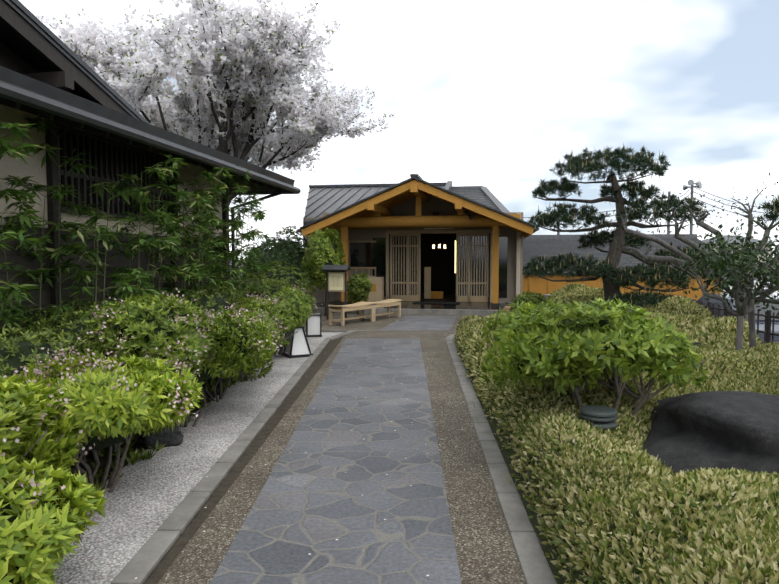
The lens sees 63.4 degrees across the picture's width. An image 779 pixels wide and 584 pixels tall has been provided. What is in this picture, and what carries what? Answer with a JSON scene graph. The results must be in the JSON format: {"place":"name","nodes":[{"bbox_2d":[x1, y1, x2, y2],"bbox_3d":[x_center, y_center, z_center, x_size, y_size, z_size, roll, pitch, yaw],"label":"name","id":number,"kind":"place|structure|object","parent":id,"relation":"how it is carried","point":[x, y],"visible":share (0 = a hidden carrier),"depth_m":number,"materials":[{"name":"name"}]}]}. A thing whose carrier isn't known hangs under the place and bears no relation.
{"place":"outdoors","nodes":[
{"label":"outdoors","id":0,"kind":"place"},
{"bbox_2d":[19,0,778,259],"label":"sky","id":1,"kind":"structure","parent":0,"point":[493,95],"materials":[{"name":"white"}]},
{"bbox_2d":[52,279,775,583],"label":"ground","id":2,"kind":"structure","parent":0,"point":[193,526],"depth_m":5.01,"materials":[{"name":"stone paving"},{"name":"gravel"}]},
{"bbox_2d":[0,365,10,376],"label":"bush","id":3,"kind":"object","parent":2,"relation":"on","point":[5,369],"visible":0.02,"depth_m":4.26,"materials":[{"name":"green plant"}]},
{"bbox_2d":[0,366,99,487],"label":"bush","id":4,"kind":"object","parent":2,"relation":"on","point":[24,417],"depth_m":3.43,"materials":[{"name":"green plant"}]},
{"bbox_2d":[0,326,104,377],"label":"bush","id":5,"kind":"object","parent":2,"relation":"on","point":[28,334],"depth_m":4.77,"materials":[{"name":"green plant"}]},
{"bbox_2d":[0,300,126,341],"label":"bush","id":6,"kind":"object","parent":2,"relation":"on","point":[22,322],"depth_m":6.93,"materials":[{"name":"green plant"}]},
{"bbox_2d":[9,303,141,356],"bbox_3d":[-3.045,0.603,6.468,1.576,1.025,1.936,0,3,1],"label":"bush","id":7,"kind":"object","parent":2,"relation":"on","point":[65,324],"depth_m":6.05,"materials":[{"name":"green plant"}]},
{"bbox_2d":[29,337,198,461],"bbox_3d":[-2.268,0.842,4.986,1.388,0.991,1.435,0,3,1],"label":"bush","id":8,"kind":"object","parent":2,"relation":"on","point":[152,430],"depth_m":5.02,"materials":[{"name":"green plant"}]},
{"bbox_2d":[0,104,229,336],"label":"building wall","id":9,"kind":"structure","parent":2,"relation":"on","point":[109,158],"depth_m":8.13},
{"bbox_2d":[0,0,149,123],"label":"upper roof","id":10,"kind":"structure","parent":9,"relation":"attached to","point":[33,46],"depth_m":8.42,"materials":[{"name":"grey metal"}]},
{"bbox_2d":[0,66,294,185],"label":"roof eave","id":11,"kind":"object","parent":9,"relation":"attached to","point":[28,83],"depth_m":7.09,"materials":[{"name":"black metal"}]},
{"bbox_2d":[0,80,300,281],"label":"building wing eaves","id":12,"kind":"object","parent":9,"relation":"attached to","point":[23,99],"visible":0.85,"depth_m":7.32,"materials":[{"name":"black wood"}]},
{"bbox_2d":[0,116,273,337],"bbox_3d":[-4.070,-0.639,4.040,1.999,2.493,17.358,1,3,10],"label":"bamboo leaves","id":13,"kind":"object","parent":2,"relation":"on","point":[22,226],"visible":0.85,"depth_m":7.81,"materials":[{"name":"green plant"}]},
{"bbox_2d":[140,424,183,448],"bbox_3d":[-1.945,1.247,5.387,0.342,0.212,0.304,-2,4,-35],"label":"rock bed","id":14,"kind":"object","parent":2,"relation":"on","point":[167,437],"visible":0.58,"depth_m":5.30,"materials":[{"name":"grey stone"}]},
{"bbox_2d":[121,294,209,315],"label":"bush","id":15,"kind":"object","parent":2,"relation":"on","point":[158,308],"depth_m":7.70,"materials":[{"name":"green plant"}]},
{"bbox_2d":[52,332,343,583],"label":"gravel strip","id":16,"kind":"object","parent":2,"relation":"on","point":[145,499],"visible":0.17,"depth_m":4.50,"materials":[{"name":"grey gravel"}]},
{"bbox_2d":[0,452,107,583],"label":"bush","id":17,"kind":"object","parent":16,"relation":"on","point":[43,547],"depth_m":2.78,"materials":[{"name":"green plant"}]},
{"bbox_2d":[16,348,204,492],"bbox_3d":[-1.947,0.879,4.227,1.375,1.002,1.217,0,3,1],"label":"bush","id":18,"kind":"object","parent":16,"relation":"on","point":[135,411],"depth_m":4.09,"materials":[{"name":"green plant"}]},
{"bbox_2d":[54,337,284,499],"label":"stems","id":19,"kind":"object","parent":16,"relation":"on","point":[134,458],"visible":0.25,"depth_m":5.07,"materials":[{"name":"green plant"}]},
{"bbox_2d":[82,288,287,427],"bbox_3d":[-1.971,0.618,5.997,1.454,1.337,2.111,1,3,22],"label":"bush","id":20,"kind":"object","parent":16,"relation":"on","point":[181,329],"depth_m":5.59,"materials":[{"name":"green plant"}]},
{"bbox_2d":[215,370,224,399],"bbox_3d":[-1.890,0.938,7.051,0.099,0.566,0.147,-2,4,-36],"label":"post","id":21,"kind":"object","parent":16,"relation":"on","point":[216,378],"visible":0.19,"depth_m":7.07,"materials":[{"name":"black metal"}]},
{"bbox_2d":[200,333,275,401],"bbox_3d":[-1.942,0.747,7.026,1.418,0.969,1.552,0,3,1],"label":"bush","id":22,"kind":"object","parent":16,"relation":"on","point":[266,370],"depth_m":6.79,"materials":[{"name":"green plant"}]},
{"bbox_2d":[210,293,297,381],"bbox_3d":[-1.916,0.617,8.163,1.401,1.112,1.990,-1,3,-25],"label":"bush","id":23,"kind":"object","parent":16,"relation":"on","point":[254,305],"depth_m":8.23,"materials":[{"name":"green plant"}]},
{"bbox_2d":[228,283,313,355],"bbox_3d":[-1.961,0.454,10.456,1.492,1.191,2.829,0,3,1],"label":"bush","id":24,"kind":"object","parent":16,"relation":"on","point":[303,301],"depth_m":9.94,"materials":[{"name":"green plant"}]},
{"bbox_2d":[248,279,320,337],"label":"bush","id":25,"kind":"object","parent":16,"relation":"on","point":[312,300],"depth_m":12.08,"materials":[{"name":"green plant"}]},
{"bbox_2d":[281,326,312,357],"bbox_3d":[-1.505,0.801,10.265,0.400,0.475,0.400,-2,3,-28],"label":"floor lantern","id":26,"kind":"object","parent":16,"relation":"on","point":[298,347],"visible":0.73,"depth_m":10.17,"materials":[{"name":"white paper"}]},
{"bbox_2d":[306,309,321,336],"bbox_3d":[-1.551,0.613,12.860,0.320,0.575,0.320,-1,3,-11],"label":"lantern box","id":27,"kind":"object","parent":16,"relation":"on","point":[313,325],"visible":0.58,"depth_m":12.74,"materials":[{"name":"white paper"}]},
{"bbox_2d":[182,283,239,314],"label":"bush","id":28,"kind":"object","parent":2,"relation":"on","point":[211,299],"depth_m":9.32,"materials":[{"name":"green plant"}]},
{"bbox_2d":[36,0,394,204],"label":"cherry tree","id":29,"kind":"object","parent":2,"relation":"on","point":[327,123],"depth_m":18.44,"materials":[{"name":"white plant"}]},
{"bbox_2d":[222,286,268,304],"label":"bush","id":30,"kind":"object","parent":2,"relation":"on","point":[238,287],"depth_m":11.13,"materials":[{"name":"green plant"}]},
{"bbox_2d":[235,272,268,282],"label":"bush","id":31,"kind":"object","parent":2,"relation":"on","point":[251,276],"depth_m":14.93,"materials":[{"name":"green plant"}]},
{"bbox_2d":[230,270,283,292],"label":"bush","id":32,"kind":"object","parent":2,"relation":"on","point":[257,282],"depth_m":13.42,"materials":[{"name":"green plant"}]},
{"bbox_2d":[230,240,309,294],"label":"shrub","id":33,"kind":"object","parent":2,"relation":"on","point":[275,250],"depth_m":17.19,"materials":[{"name":"green plant"}]},
{"bbox_2d":[241,225,312,293],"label":"shrub","id":34,"kind":"object","parent":2,"relation":"on","point":[303,246],"depth_m":18.96,"materials":[{"name":"green plant"}]},
{"bbox_2d":[256,261,312,297],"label":"shrub","id":35,"kind":"object","parent":2,"relation":"on","point":[302,284],"depth_m":15.43,"materials":[{"name":"green plant"}]},
{"bbox_2d":[111,330,556,583],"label":"path kerbs","id":36,"kind":"structure","parent":2,"relation":"on","point":[144,561],"depth_m":4.14,"materials":[{"name":"concrete"}]},
{"bbox_2d":[157,313,557,583],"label":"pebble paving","id":37,"kind":"structure","parent":2,"relation":"on","point":[485,550],"depth_m":4.38,"materials":[{"name":"gravel"}]},
{"bbox_2d":[135,321,456,578],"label":"fallen petals","id":38,"kind":"object","parent":37,"relation":"on","point":[305,452],"visible":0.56,"depth_m":4.95,"materials":[{"name":"white"}]},
{"bbox_2d":[300,228,346,315],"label":"shrub","id":39,"kind":"object","parent":37,"relation":"on","point":[314,262],"depth_m":16.86,"materials":[{"name":"green plant"}]},
{"bbox_2d":[210,316,461,583],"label":"stone paving","id":40,"kind":"structure","parent":37,"relation":"on","point":[325,491],"depth_m":4.27,"materials":[{"name":"grey stone"}]},
{"bbox_2d":[322,265,350,319],"bbox_3d":[-1.359,0.019,16.181,0.660,1.433,0.415,1,3,13],"label":"notice board","id":41,"kind":"object","parent":37,"relation":"on","point":[336,278],"visible":0.92,"depth_m":16.12,"materials":[{"name":"beige wood"}]},
{"bbox_2d":[347,271,372,313],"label":"potted shrub","id":42,"kind":"object","parent":37,"relation":"on","point":[359,291],"depth_m":17.66,"materials":[{"name":"green plant"}]},
{"bbox_2d":[328,299,401,325],"bbox_3d":[-0.561,0.491,15.874,0.420,0.484,2.655,2,4,32],"label":"long bench","id":43,"kind":"object","parent":37,"relation":"on","point":[371,306],"visible":1,"depth_m":15.71,"materials":[{"name":"beige wood"}]},
{"bbox_2d":[305,330,452,331],"bbox_3d":[-0.578,0.847,13.634,3.870,0.050,0.120,0,3,1],"label":"path threshold","id":44,"kind":"object","parent":37,"relation":"on","point":[377,331],"visible":0.29,"depth_m":13.58,"materials":[{"name":"stone"}]},
{"bbox_2d":[503,306,514,312],"bbox_3d":[3.589,0.547,16.832,1.140,0.310,1.140,0,3,1],"label":"stone basin","id":45,"kind":"object","parent":37,"relation":"on","point":[507,308],"visible":0.1,"depth_m":16.67,"materials":[{"name":"brown stone"}]},
{"bbox_2d":[303,181,508,302],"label":"roof","id":46,"kind":"structure","parent":2,"relation":"on","point":[321,199],"depth_m":25.43,"materials":[{"name":"paint"}]},
{"bbox_2d":[297,174,538,314],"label":"entrance building","id":47,"kind":"structure","parent":2,"relation":"on","point":[460,255],"depth_m":20.82,"materials":[{"name":"brown wood"}]},
{"bbox_2d":[348,277,383,302],"bbox_3d":[-0.823,-0.061,20.364,1.274,0.840,0.712,0,3,1],"label":"sign board","id":48,"kind":"object","parent":47,"relation":"on","point":[376,294],"visible":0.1,"depth_m":20.26,"materials":[{"name":"beige wood"}]},
{"bbox_2d":[509,290,556,311],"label":"shrub","id":49,"kind":"object","parent":2,"relation":"on","point":[535,296],"depth_m":15.03,"materials":[{"name":"green plant"}]},
{"bbox_2d":[478,297,709,415],"bbox_3d":[1.484,0.544,5.116,1.660,1.076,2.198,0,3,1],"label":"shrub","id":50,"kind":"object","parent":2,"relation":"on","point":[650,353],"depth_m":4.39,"materials":[{"name":"green plant"}]},
{"bbox_2d":[522,146,709,308],"bbox_3d":[4.798,-1.049,13.016,4.176,3.925,2.837,0,3,1],"label":"pine tree","id":51,"kind":"object","parent":2,"relation":"on","point":[595,238],"depth_m":12.97,"materials":[{"name":"green plant"}]},
{"bbox_2d":[529,143,702,303],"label":"pine candles","id":52,"kind":"object","parent":51,"relation":"attached to","point":[614,227],"visible":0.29,"depth_m":12.82},
{"bbox_2d":[454,283,778,583],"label":"hedge","id":53,"kind":"object","parent":2,"relation":"on","point":[755,542],"depth_m":3.41,"materials":[{"name":"green plant"}]},
{"bbox_2d":[441,302,713,511],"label":"grass tufts","id":54,"kind":"object","parent":53,"relation":"on","point":[635,390],"visible":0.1,"depth_m":4.43,"materials":[{"name":"green plant"}]},
{"bbox_2d":[579,405,617,431],"bbox_3d":[1.418,1.030,4.291,0.250,0.475,0.250,0,3,1],"label":"garden lamp","id":55,"kind":"object","parent":53,"relation":"on","point":[605,417],"visible":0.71,"depth_m":4.20,"materials":[{"name":"black metal"}]},
{"bbox_2d":[607,172,778,321],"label":"bare tree","id":56,"kind":"object","parent":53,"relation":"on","point":[674,250],"depth_m":10.09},
{"bbox_2d":[522,234,723,302],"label":"building wing","id":57,"kind":"structure","parent":2,"relation":"on","point":[535,246],"depth_m":23.54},
{"bbox_2d":[643,391,778,474],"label":"flat rock","id":58,"kind":"object","parent":2,"relation":"on","point":[725,430],"visible":0.48,"depth_m":3.74,"materials":[{"name":"grey stone"}]},
{"bbox_2d":[697,302,778,342],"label":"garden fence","id":59,"kind":"object","parent":2,"relation":"on","point":[767,329],"visible":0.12,"depth_m":12.10,"materials":[{"name":"grey wood"}]},
{"bbox_2d":[756,196,778,224],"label":"pine tree","id":60,"kind":"object","parent":2,"relation":"on","point":[773,216],"visible":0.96,"depth_m":9.49,"materials":[{"name":"green plant"}]},
{"bbox_2d":[230,260,777,285],"bbox_3d":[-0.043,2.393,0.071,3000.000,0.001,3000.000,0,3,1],"label":"ground","id":61,"kind":"structure","parent":0,"point":[722,277],"depth_m":89.05,"materials":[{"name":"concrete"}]},
{"bbox_2d":[523,180,778,269],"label":"utility poles","id":62,"kind":"object","parent":61,"relation":"on","point":[692,183],"visible":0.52,"depth_m":65.19,"materials":[{"name":"grey concrete"}]},
{"bbox_2d":[701,235,771,271],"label":"house","id":63,"kind":"structure","parent":61,"relation":"on","point":[734,238],"depth_m":113.61,"materials":[{"name":"tile"}]},
{"bbox_2d":[696,294,778,341],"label":"dark blue car","id":64,"kind":"object","parent":61,"relation":"on","point":[716,302],"visible":0.08,"depth_m":15.05,"materials":[{"name":"blue paint"}]},
{"bbox_2d":[723,280,774,293],"bbox_3d":[15.708,0.268,26.347,1.753,1.442,4.296,0,3,1],"label":"pearl car","id":65,"kind":"object","parent":61,"relation":"on","point":[754,283],"depth_m":25.69,"materials":[{"name":"white paint"}]},
{"bbox_2d":[752,288,778,296],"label":"white car","id":66,"kind":"object","parent":61,"relation":"on","point":[774,293],"depth_m":18.59,"materials":[{"name":"white paint"}]},
{"bbox_2d":[506,317,533,338],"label":"shrub","id":67,"kind":"object","parent":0,"point":[514,330],"visible":0.04,"depth_m":5.54,"materials":[{"name":"green plant"}]},
{"bbox_2d":[513,356,560,376],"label":"shrub","id":68,"kind":"object","parent":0,"point":[518,367],"visible":0.04,"depth_m":4.51,"materials":[{"name":"green plant"}]},
{"bbox_2d":[648,221,778,350],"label":"slender tree","id":69,"kind":"object","parent":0,"point":[733,264],"depth_m":6.02,"materials":[{"name":"green plant"}]},
{"bbox_2d":[678,210,778,347],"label":"slender tree","id":70,"kind":"object","parent":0,"point":[735,244],"depth_m":6.25,"materials":[{"name":"plant"}]},
{"bbox_2d":[697,231,778,317],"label":"slender tree","id":71,"kind":"object","parent":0,"point":[759,274],"depth_m":5.96,"materials":[{"name":"plant"}]}
]}

